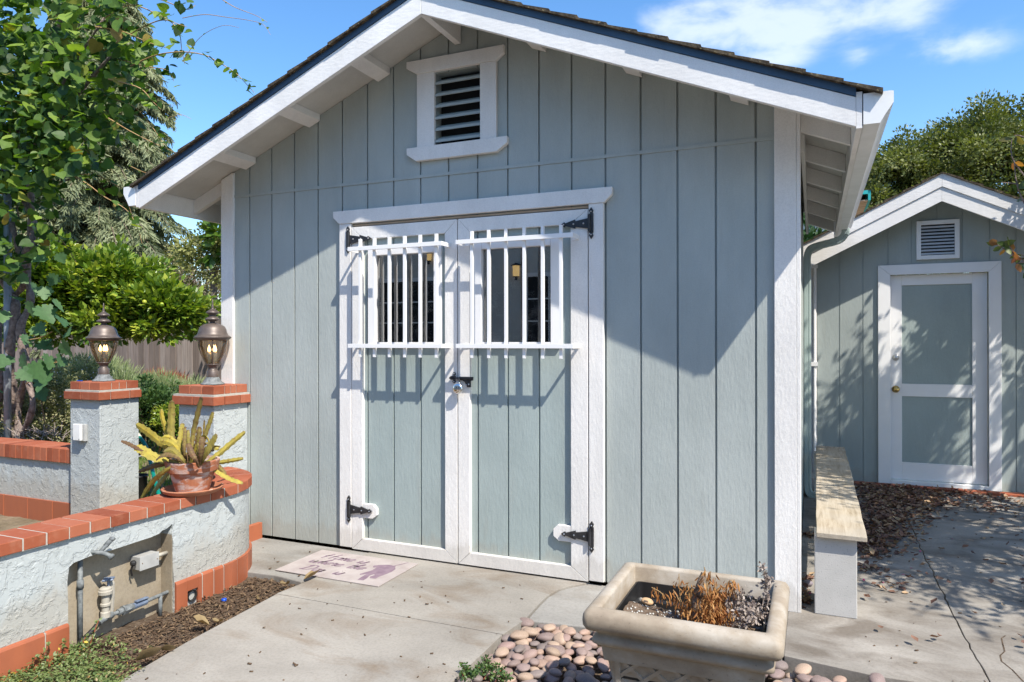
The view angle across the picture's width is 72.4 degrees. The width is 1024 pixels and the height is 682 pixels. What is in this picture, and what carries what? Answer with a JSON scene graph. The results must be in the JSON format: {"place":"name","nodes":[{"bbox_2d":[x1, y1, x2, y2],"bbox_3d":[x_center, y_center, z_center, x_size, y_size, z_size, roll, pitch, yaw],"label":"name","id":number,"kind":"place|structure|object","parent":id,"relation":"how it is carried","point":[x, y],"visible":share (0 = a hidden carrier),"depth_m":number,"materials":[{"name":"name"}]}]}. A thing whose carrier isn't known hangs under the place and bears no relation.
{"place":"outdoors","nodes":[
{"label":"outdoors","id":0,"kind":"place"},
{"bbox_2d":[0,422,269,537],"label":"yard soil","id":1,"kind":"structure","parent":0,"point":[8,522],"depth_m":5.61,"materials":[{"name":"brown soil"}]},
{"bbox_2d":[0,399,67,441],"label":"rosemary bush","id":2,"kind":"object","parent":1,"relation":"on","point":[39,425],"visible":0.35,"depth_m":6.60,"materials":[{"name":"green plant"}]},
{"bbox_2d":[0,361,89,442],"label":"rosemary bush","id":3,"kind":"object","parent":1,"relation":"on","point":[56,389],"visible":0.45,"depth_m":6.76,"materials":[{"name":"green plant"}]},
{"bbox_2d":[51,352,112,410],"bbox_3d":[-4.729,0.791,7.678,0.643,1.344,0.923,0,0,-40],"label":"rosemary bush","id":4,"kind":"object","parent":1,"relation":"on","point":[91,371],"visible":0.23,"depth_m":7.56,"materials":[{"name":"green plant"}]},
{"bbox_2d":[49,350,145,399],"bbox_3d":[-5.729,0.764,9.442,1.402,1.408,1.848,0,0,-38],"label":"lavender bush","id":5,"kind":"object","parent":1,"relation":"on","point":[118,370],"visible":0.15,"depth_m":9.42,"materials":[{"name":"green plant"}]},
{"bbox_2d":[0,228,220,352],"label":"citrus tree","id":6,"kind":"object","parent":1,"relation":"on","point":[136,295],"visible":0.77,"depth_m":10.57,"materials":[{"name":"green plant"}]},
{"bbox_2d":[67,439,171,496],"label":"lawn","id":7,"kind":"structure","parent":1,"relation":"on","point":[142,459],"depth_m":7.66,"materials":[{"name":"green plant"}]},
{"bbox_2d":[139,473,147,498],"bbox_3d":[-3.328,1.313,6.199,0.190,0.250,0.190,0,0,23],"label":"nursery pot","id":8,"kind":"object","parent":7,"relation":"on","point":[143,481],"visible":0.28,"depth_m":6.17,"materials":[{"name":"black plastic"}]},
{"bbox_2d":[139,434,160,494],"bbox_3d":[-3.247,1.082,6.261,0.078,0.452,1.142,0,0,-37],"label":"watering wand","id":9,"kind":"object","parent":1,"relation":"on","point":[144,443],"visible":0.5,"depth_m":6.25,"materials":[{"name":"teal plastic"}]},
{"bbox_2d":[134,373,183,458],"bbox_3d":[-4.497,0.926,8.648,1.085,1.082,0.997,0,0,-28],"label":"dark shrub","id":10,"kind":"object","parent":1,"relation":"on","point":[156,394],"visible":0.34,"depth_m":8.50,"materials":[{"name":"green plant"}]},
{"bbox_2d":[147,400,178,439],"bbox_3d":[-4.081,1.078,8.396,0.549,0.774,0.579,0,0,-28],"label":"shrub","id":11,"kind":"object","parent":1,"relation":"on","point":[164,407],"visible":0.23,"depth_m":8.30,"materials":[{"name":"green plant"}]},
{"bbox_2d":[129,366,206,449],"bbox_3d":[-4.734,0.891,9.463,1.000,1.149,1.190,0,0,23],"label":"lavender bush","id":12,"kind":"object","parent":1,"relation":"on","point":[169,376],"visible":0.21,"depth_m":9.36,"materials":[{"name":"green plant"}]},
{"bbox_2d":[6,576,294,681],"bbox_3d":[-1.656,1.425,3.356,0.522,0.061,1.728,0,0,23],"label":"bark mulch","id":13,"kind":"object","parent":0,"point":[188,618],"visible":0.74,"depth_m":3.50,"materials":[{"name":"brown plant"}]},
{"bbox_2d":[0,633,151,681],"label":"purslane","id":14,"kind":"object","parent":13,"relation":"on","point":[44,675],"visible":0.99,"depth_m":2.97,"materials":[{"name":"green plant"}]},
{"bbox_2d":[76,559,83,640],"bbox_3d":[-2.021,1.236,3.275,0.029,0.436,0.030,0,0,23],"label":"riser pipe","id":15,"kind":"object","parent":13,"relation":"on","point":[80,584],"visible":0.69,"depth_m":3.27,"materials":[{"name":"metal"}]},
{"bbox_2d":[89,617,102,647],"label":"purslane sprig","id":16,"kind":"object","parent":13,"relation":"on","point":[96,622],"visible":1,"depth_m":3.24,"materials":[{"name":"green plant"}]},
{"bbox_2d":[136,647,160,660],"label":"dry leaf","id":17,"kind":"object","parent":13,"relation":"on","point":[147,652],"visible":1,"depth_m":3.03,"materials":[{"name":"beige plant"}]},
{"bbox_2d":[194,614,208,624],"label":"dry leaf","id":18,"kind":"object","parent":13,"relation":"on","point":[201,618],"visible":1,"depth_m":3.41,"materials":[{"name":"beige plant"}]},
{"bbox_2d":[130,365,189,383],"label":"red fountain grass","id":19,"kind":"object","parent":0,"point":[180,374],"depth_m":10.14,"materials":[{"name":"green plant"}]},
{"bbox_2d":[121,552,589,681],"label":"path","id":20,"kind":"structure","parent":0,"point":[478,611],"depth_m":3.37,"materials":[{"name":"concrete"}]},
{"bbox_2d":[275,550,417,586],"bbox_3d":[-1.010,1.389,4.304,0.742,0.006,0.440,0,0,23],"label":"doormat","id":21,"kind":"object","parent":20,"relation":"on","point":[358,569],"visible":0.94,"depth_m":4.28,"materials":[{"name":"fabric"}]},
{"bbox_2d":[145,496,1022,681],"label":"twig debris","id":22,"kind":"object","parent":20,"relation":"on","point":[249,663],"visible":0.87,"depth_m":3.48,"materials":[{"name":"brown plant"}]},
{"bbox_2d":[1,403,987,618],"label":"ground","id":23,"kind":"structure","parent":0,"point":[350,548],"depth_m":5.08,"materials":[{"name":"grey concrete"}]},
{"bbox_2d":[4,169,11,437],"bbox_3d":[-4.605,-0.050,6.387,0.065,3.100,0.060,0,0,23],"label":"arbor post","id":24,"kind":"object","parent":23,"relation":"on","point":[7,374],"visible":0.32,"depth_m":6.36,"materials":[{"name":"brown wood"}]},
{"bbox_2d":[0,0,270,438],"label":"kiwi vine","id":25,"kind":"object","parent":24,"relation":"attached to","point":[45,130],"visible":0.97,"depth_m":5.86,"materials":[{"name":"green plant"}]},
{"bbox_2d":[0,236,72,401],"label":"grape vine","id":26,"kind":"object","parent":25,"relation":"hanging from","point":[38,373],"visible":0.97,"depth_m":5.88,"materials":[{"name":"green plant"}]},
{"bbox_2d":[8,422,70,441],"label":"dry twigs","id":27,"kind":"object","parent":25,"relation":"attached to","point":[43,432],"visible":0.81,"depth_m":6.28,"materials":[{"name":"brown plant"}]},
{"bbox_2d":[0,437,70,520],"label":"wall","id":28,"kind":"structure","parent":23,"relation":"on","point":[35,479],"depth_m":5.67,"materials":[{"name":"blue paint"}]},
{"bbox_2d":[64,380,140,514],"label":"gate pillar","id":29,"kind":"structure","parent":23,"relation":"on","point":[104,466],"depth_m":5.32,"materials":[{"name":"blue paint"}]},
{"bbox_2d":[73,424,87,440],"bbox_3d":[-3.259,0.690,5.278,0.102,0.130,0.052,0,0,23],"label":"outlet box","id":30,"kind":"object","parent":29,"relation":"attached to","point":[80,432],"visible":1,"depth_m":5.26,"materials":[{"name":"plastic"}]},
{"bbox_2d":[85,303,121,380],"bbox_3d":[-3.175,0.007,5.439,0.252,0.606,0.252,0,0,23],"label":"pillar lantern","id":31,"kind":"object","parent":29,"relation":"on","point":[103,331],"visible":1,"depth_m":5.41,"materials":[{"name":"metal"}]},
{"bbox_2d":[1,0,210,359],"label":"cedar tree","id":32,"kind":"object","parent":23,"relation":"on","point":[92,218],"visible":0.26,"depth_m":16.04,"materials":[{"name":"green plant"}]},
{"bbox_2d":[2,318,220,412],"bbox_3d":[-9.276,0.555,14.187,13.200,1.912,0.166,0,0,23],"label":"board fence","id":33,"kind":"object","parent":23,"relation":"on","point":[185,356],"visible":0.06,"depth_m":12.91,"materials":[{"name":"brown wood"}]},
{"bbox_2d":[0,467,261,681],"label":"garden wall","id":34,"kind":"structure","parent":23,"relation":"on","point":[204,541],"depth_m":3.46,"materials":[{"name":"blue paint"}]},
{"bbox_2d":[91,536,115,559],"bbox_3d":[-1.921,0.977,3.304,0.113,0.101,0.065,0,0,4],"label":"hose bibb","id":35,"kind":"object","parent":34,"relation":"attached to","point":[106,544],"visible":1,"depth_m":3.28,"materials":[{"name":"metal"}]},
{"bbox_2d":[71,576,168,654],"bbox_3d":[-1.929,1.304,3.464,0.066,0.318,0.643,0,0,20],"label":"irrigation valve","id":36,"kind":"object","parent":34,"relation":"attached to","point":[107,595],"visible":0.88,"depth_m":3.40,"materials":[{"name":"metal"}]},
{"bbox_2d":[130,550,167,575],"bbox_3d":[-1.877,1.138,3.613,0.076,0.095,0.220,0,0,23],"label":"junction box","id":37,"kind":"object","parent":34,"relation":"attached to","point":[141,561],"visible":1,"depth_m":3.57,"materials":[{"name":"white plastic"}]},
{"bbox_2d":[160,481,223,496],"bbox_3d":[-1.776,0.825,3.890,0.320,0.032,0.320,0,0,23],"label":"saucer","id":38,"kind":"object","parent":34,"relation":"on","point":[168,490],"visible":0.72,"depth_m":3.80,"materials":[{"name":"ceramic"}]},
{"bbox_2d":[121,397,245,498],"bbox_3d":[-1.861,0.594,3.936,0.664,0.574,0.456,0,0,1],"label":"potted cactus","id":39,"kind":"object","parent":38,"relation":"on","point":[195,467],"visible":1,"depth_m":3.85,"materials":[{"name":"plant"}]},
{"bbox_2d":[155,233,220,311],"bbox_3d":[-8.234,-0.593,17.506,3.108,4.215,2.963,0,0,45],"label":"dry tree","id":40,"kind":"object","parent":23,"relation":"on","point":[205,283],"visible":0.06,"depth_m":17.07,"materials":[{"name":"green plant"}]},
{"bbox_2d":[162,221,220,316],"bbox_3d":[-6.354,-0.670,14.864,1.973,4.362,2.002,0,0,-25],"label":"green tree","id":41,"kind":"object","parent":23,"relation":"on","point":[208,243],"visible":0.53,"depth_m":14.55,"materials":[{"name":"green plant"}]},
{"bbox_2d":[172,383,250,469],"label":"gate pillar","id":42,"kind":"structure","parent":23,"relation":"on","point":[226,403],"depth_m":4.86,"materials":[{"name":"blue paint"}]},
{"bbox_2d":[193,299,230,384],"bbox_3d":[-2.133,0.005,4.986,0.252,0.606,0.252,0,0,23],"label":"pillar lantern","id":43,"kind":"object","parent":42,"relation":"on","point":[212,330],"visible":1,"depth_m":4.95,"materials":[{"name":"metal"}]},
{"bbox_2d":[248,538,367,585],"bbox_3d":[-1.548,1.458,4.543,1.052,0.120,0.627,0,0,23],"label":"doorstep apron","id":44,"kind":"object","parent":23,"relation":"on","point":[283,553],"visible":0.25,"depth_m":4.56,"materials":[{"name":"grey concrete"}]},
{"bbox_2d":[123,0,893,612],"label":"garden shed","id":45,"kind":"structure","parent":23,"relation":"on","point":[565,250],"depth_m":4.18,"materials":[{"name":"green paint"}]},
{"bbox_2d":[346,219,457,562],"bbox_3d":[-0.733,0.309,4.483,0.827,2.148,0.167,0,0,23],"label":"door","id":46,"kind":"structure","parent":45,"relation":"in","point":[405,275],"depth_m":4.51,"materials":[{"name":"white paint"}]},
{"bbox_2d":[453,382,462,393],"bbox_3d":[-0.334,0.288,4.303,0.070,0.078,0.030,0,0,23],"label":"padlock","id":47,"kind":"object","parent":45,"relation":"hanging from","point":[457,387],"visible":1,"depth_m":4.29,"materials":[{"name":"metal"}]},
{"bbox_2d":[449,207,593,581],"bbox_3d":[0.033,0.309,4.154,0.925,2.145,0.167,0,0,23],"label":"door","id":48,"kind":"structure","parent":45,"relation":"in","point":[523,344],"depth_m":4.18,"materials":[{"name":"white paint"}]},
{"bbox_2d":[530,584,783,660],"bbox_3d":[0.741,1.456,3.562,1.203,0.120,0.636,0,0,23],"label":"side pad","id":49,"kind":"object","parent":23,"relation":"on","point":[568,607],"visible":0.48,"depth_m":3.67,"materials":[{"name":"grey concrete"}]},
{"bbox_2d":[803,213,827,241],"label":"dark hedge","id":50,"kind":"object","parent":23,"relation":"on","point":[812,233],"visible":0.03,"depth_m":8.24,"materials":[{"name":"green plant"}]},
{"bbox_2d":[865,88,1023,402],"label":"evergreen tree","id":51,"kind":"object","parent":23,"relation":"on","point":[972,148],"visible":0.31,"depth_m":16.53,"materials":[{"name":"green plant"}]},
{"bbox_2d":[0,0,1023,298],"label":"sky","id":52,"kind":"structure","parent":0,"point":[934,55],"materials":[{"name":"blue"}]},
{"bbox_2d":[482,639,799,681],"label":"pebble bed soil","id":53,"kind":"structure","parent":0,"point":[598,671],"depth_m":3.12,"materials":[{"name":"brown soil"}]},
{"bbox_2d":[497,641,515,650],"bbox_3d":[-0.026,1.410,3.232,0.085,0.039,0.070,-8,-8,6],"label":"pebble","id":54,"kind":"object","parent":53,"relation":"on","point":[509,645],"visible":0.69,"depth_m":3.21,"materials":[{"name":"stone"}]},
{"bbox_2d":[501,658,511,666],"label":"pebble","id":55,"kind":"object","parent":53,"relation":"on","point":[505,661],"visible":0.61,"depth_m":3.07,"materials":[{"name":"stone"}]},
{"bbox_2d":[495,647,508,657],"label":"pebble","id":56,"kind":"object","parent":55,"relation":"on","point":[500,652],"visible":1,"depth_m":3.10,"materials":[{"name":"stone"}]},
{"bbox_2d":[514,669,523,676],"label":"pebble","id":57,"kind":"object","parent":53,"relation":"on","point":[516,672],"visible":0.5,"depth_m":2.98,"materials":[{"name":"stone"}]},
{"bbox_2d":[516,663,529,671],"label":"pebble","id":58,"kind":"object","parent":57,"relation":"on","point":[522,667],"visible":0.99,"depth_m":2.97,"materials":[{"name":"stone"}]},
{"bbox_2d":[514,639,528,645],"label":"pebble","id":59,"kind":"object","parent":53,"relation":"on","point":[522,642],"visible":0.6,"depth_m":3.26,"materials":[{"name":"stone"}]},
{"bbox_2d":[510,630,528,639],"bbox_3d":[0.032,1.385,3.295,0.095,0.036,0.066,3,4,-23],"label":"pebble","id":60,"kind":"object","parent":59,"relation":"on","point":[519,635],"visible":1,"depth_m":3.28,"materials":[{"name":"stone"}]},
{"bbox_2d":[520,617,533,626],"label":"pebble","id":61,"kind":"object","parent":53,"relation":"on","point":[527,622],"visible":0.72,"depth_m":3.47,"materials":[{"name":"stone"}]},
{"bbox_2d":[521,679,538,681],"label":"pebble","id":62,"kind":"object","parent":53,"relation":"on","point":[533,680],"visible":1,"depth_m":2.86,"materials":[{"name":"stone"}]},
{"bbox_2d":[517,672,533,680],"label":"pebble","id":63,"kind":"object","parent":62,"relation":"on","point":[524,676],"visible":0.98,"depth_m":2.87,"materials":[{"name":"stone"}]},
{"bbox_2d":[530,670,546,678],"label":"pebble","id":64,"kind":"object","parent":62,"relation":"on","point":[538,674],"visible":0.94,"depth_m":2.90,"materials":[{"name":"stone"}]},
{"bbox_2d":[523,649,537,659],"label":"pebble","id":65,"kind":"object","parent":53,"relation":"on","point":[530,653],"visible":0.73,"depth_m":3.14,"materials":[{"name":"stone"}]},
{"bbox_2d":[536,632,553,641],"bbox_3d":[0.161,1.412,3.337,0.092,0.041,0.068,-1,-4,-8],"label":"pebble","id":66,"kind":"object","parent":53,"relation":"on","point":[545,636],"visible":0.91,"depth_m":3.31,"materials":[{"name":"stone"}]},
{"bbox_2d":[542,665,548,671],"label":"pebble","id":67,"kind":"object","parent":53,"relation":"on","point":[545,668],"visible":0.27,"depth_m":3.01,"materials":[{"name":"stone"}]},
{"bbox_2d":[546,661,558,668],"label":"pebble","id":68,"kind":"object","parent":67,"relation":"on","point":[551,664],"visible":0.89,"depth_m":2.99,"materials":[{"name":"stone"}]},
{"bbox_2d":[542,672,559,681],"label":"pebble","id":69,"kind":"object","parent":53,"relation":"on","point":[549,678],"visible":0.76,"depth_m":2.92,"materials":[{"name":"stone"}]},
{"bbox_2d":[549,668,561,676],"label":"pebble","id":70,"kind":"object","parent":69,"relation":"on","point":[555,672],"visible":1,"depth_m":2.92,"materials":[{"name":"stone"}]},
{"bbox_2d":[543,655,559,661],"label":"pebble","id":71,"kind":"object","parent":53,"relation":"on","point":[548,658],"visible":0.52,"depth_m":3.08,"materials":[{"name":"stone"}]},
{"bbox_2d":[545,647,560,656],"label":"pebble","id":72,"kind":"object","parent":71,"relation":"on","point":[552,651],"visible":0.97,"depth_m":3.10,"materials":[{"name":"stone"}]},
{"bbox_2d":[545,645,565,656],"bbox_3d":[0.200,1.408,3.182,0.082,0.048,0.103,0,1,-43],"label":"pebble","id":73,"kind":"object","parent":53,"relation":"on","point":[561,649],"visible":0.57,"depth_m":3.16,"materials":[{"name":"stone"}]},
{"bbox_2d":[551,629,562,634],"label":"pebble","id":74,"kind":"object","parent":53,"relation":"on","point":[554,632],"visible":0.32,"depth_m":3.36,"materials":[{"name":"stone"}]},
{"bbox_2d":[543,624,555,631],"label":"pebble","id":75,"kind":"object","parent":74,"relation":"on","point":[549,627],"visible":1,"depth_m":3.37,"materials":[{"name":"stone"}]},
{"bbox_2d":[553,632,565,645],"bbox_3d":[0.231,1.408,3.300,0.077,0.055,0.106,2,-4,2],"label":"pebble","id":76,"kind":"object","parent":53,"relation":"on","point":[558,637],"visible":0.71,"depth_m":3.27,"materials":[{"name":"stone"}]},
{"bbox_2d":[571,632,582,640],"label":"pebble","id":77,"kind":"object","parent":53,"relation":"on","point":[577,636],"visible":0.62,"depth_m":3.34,"materials":[{"name":"stone"}]},
{"bbox_2d":[563,627,575,635],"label":"pebble","id":78,"kind":"object","parent":77,"relation":"on","point":[570,631],"visible":0.92,"depth_m":3.31,"materials":[{"name":"stone"}]},
{"bbox_2d":[573,655,586,665],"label":"pebble","id":79,"kind":"object","parent":53,"relation":"on","point":[579,661],"visible":0.86,"depth_m":3.06,"materials":[{"name":"stone"}]},
{"bbox_2d":[576,651,593,656],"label":"pebble","id":80,"kind":"object","parent":53,"relation":"on","point":[590,654],"visible":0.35,"depth_m":3.14,"materials":[{"name":"stone"}]},
{"bbox_2d":[576,647,587,655],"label":"pebble","id":81,"kind":"object","parent":80,"relation":"on","point":[580,651],"visible":0.98,"depth_m":3.12,"materials":[{"name":"stone"}]},
{"bbox_2d":[600,673,611,681],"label":"pebble","id":82,"kind":"object","parent":53,"relation":"on","point":[605,677],"visible":0.97,"depth_m":2.94,"materials":[{"name":"stone"}]},
{"bbox_2d":[597,658,608,672],"bbox_3d":[0.391,1.390,2.998,0.052,0.028,0.072,10,21,-11],"label":"pebble","id":83,"kind":"object","parent":82,"relation":"on","point":[603,665],"visible":0.98,"depth_m":2.98,"materials":[{"name":"stone"}]},
{"bbox_2d":[582,562,789,681],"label":"stone planter","id":84,"kind":"object","parent":53,"relation":"on","point":[638,647],"visible":0.89,"depth_m":2.19,"materials":[{"name":"beige stone"}]},
{"bbox_2d":[623,601,762,631],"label":"potting soil","id":85,"kind":"structure","parent":84,"relation":"in","point":[643,608],"depth_m":2.40,"materials":[{"name":"brown soil"}]},
{"bbox_2d":[651,567,739,626],"bbox_3d":[0.620,0.852,2.319,0.323,0.262,0.215,0,0,64],"label":"withered plant","id":86,"kind":"object","parent":85,"relation":"on","point":[708,609],"visible":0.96,"depth_m":2.26,"materials":[{"name":"brown plant"}]},
{"bbox_2d":[725,561,776,628],"bbox_3d":[0.764,0.835,2.248,0.164,0.254,0.224,0,0,23],"label":"pale dead plant","id":87,"kind":"object","parent":85,"relation":"on","point":[752,619],"visible":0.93,"depth_m":2.23,"materials":[{"name":"grey plant"}]},
{"bbox_2d":[769,669,784,679],"bbox_3d":[1.125,1.415,2.971,0.079,0.032,0.058,-1,0,-37],"label":"pebble","id":88,"kind":"object","parent":53,"relation":"on","point":[778,674],"visible":0.81,"depth_m":2.95,"materials":[{"name":"stone"}]},
{"bbox_2d":[775,660,787,670],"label":"pebble","id":89,"kind":"object","parent":53,"relation":"on","point":[782,665],"visible":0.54,"depth_m":3.02,"materials":[{"name":"stone"}]},
{"bbox_2d":[811,676,831,681],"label":"pebble","id":90,"kind":"object","parent":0,"point":[819,679],"visible":1,"depth_m":2.82,"materials":[{"name":"stone"}]},
{"bbox_2d":[803,189,871,231],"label":"neighbour house","id":91,"kind":"structure","parent":0,"point":[865,201],"depth_m":11.85,"materials":[{"name":"paint"}]},
{"bbox_2d":[784,478,1023,681],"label":"patio","id":92,"kind":"structure","parent":0,"point":[966,646],"depth_m":3.61,"materials":[{"name":"concrete"}]},
{"bbox_2d":[814,445,866,618],"bbox_3d":[2.279,1.168,4.953,0.256,0.442,3.200,0,0,23],"label":"plank bench","id":93,"kind":"object","parent":92,"relation":"on","point":[839,531],"visible":0.99,"depth_m":3.56,"materials":[{"name":"wood"}]},
{"bbox_2d":[801,481,1023,642],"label":"leaf litter","id":94,"kind":"object","parent":92,"relation":"on","point":[905,493],"visible":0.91,"depth_m":5.45,"materials":[{"name":"brown plant"}]},
{"bbox_2d":[803,172,1023,492],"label":"shed","id":95,"kind":"structure","parent":92,"relation":"on","point":[902,359],"depth_m":6.49,"materials":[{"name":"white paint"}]},
{"bbox_2d":[890,272,987,484],"bbox_3d":[3.941,0.341,6.476,0.778,1.923,0.087,0,0,23],"label":"door","id":96,"kind":"structure","parent":95,"relation":"in","point":[939,428],"depth_m":6.49,"materials":[{"name":"white paint"}]},
{"bbox_2d":[854,481,1023,497],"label":"brick edging","id":97,"kind":"object","parent":92,"relation":"on","point":[998,493],"visible":0.45,"depth_m":6.21,"materials":[{"name":"ceramic"}]},
{"bbox_2d":[986,134,1023,277],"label":"myrtle tree","id":98,"kind":"object","parent":92,"relation":"on","point":[1008,246],"visible":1,"depth_m":4.02,"materials":[{"name":"green plant"}]},
{"label":"pebble","id":99,"kind":"object","parent":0,"visible":0},
{"bbox_2d":[558,658,570,666],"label":"pebble","id":100,"kind":"object","parent":99,"relation":"on","point":[564,662],"visible":0.95,"depth_m":3.01,"materials":[{"name":"stone"}]},
{"label":"pebble","id":101,"kind":"object","parent":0,"visible":0},
{"bbox_2d":[458,678,471,681],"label":"pebble","id":102,"kind":"object","parent":101,"relation":"on","point":[467,679],"visible":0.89,"depth_m":2.84,"materials":[{"name":"stone"}]},
{"bbox_2d":[458,654,513,681],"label":"creeping weed","id":103,"kind":"object","parent":102,"relation":"on","point":[467,672],"visible":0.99,"depth_m":2.87,"materials":[{"name":"green plant"}]},
{"label":"pebble","id":104,"kind":"object","parent":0,"visible":0},
{"bbox_2d":[575,673,596,681],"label":"pebble","id":105,"kind":"object","parent":104,"relation":"on","point":[584,677],"visible":1,"depth_m":2.85,"materials":[{"name":"stone"}]},
{"label":"pebble","id":106,"kind":"object","parent":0,"visible":0},
{"bbox_2d":[523,627,537,636],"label":"pebble","id":107,"kind":"object","parent":106,"relation":"on","point":[531,631],"visible":0.91,"depth_m":3.32,"materials":[{"name":"stone"}]},
{"label":"pebble","id":108,"kind":"object","parent":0,"visible":0},
{"bbox_2d":[794,663,811,674],"bbox_3d":[1.222,1.377,2.937,0.066,0.036,0.095,-12,-6,37],"label":"pebble","id":109,"kind":"object","parent":108,"relation":"on","point":[803,668],"visible":0.93,"depth_m":2.92,"materials":[{"name":"stone"}]},
{"label":"pebble","id":110,"kind":"object","parent":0,"visible":0},
{"bbox_2d":[796,674,810,681],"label":"pebble","id":111,"kind":"object","parent":110,"relation":"on","point":[803,678],"visible":0.98,"depth_m":2.85,"materials":[{"name":"stone"}]},
{"label":"pebble","id":112,"kind":"object","parent":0,"visible":0},
{"bbox_2d":[869,672,885,681],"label":"pebble","id":113,"kind":"object","parent":112,"relation":"on","point":[876,677],"visible":1,"depth_m":2.82,"materials":[{"name":"stone"}]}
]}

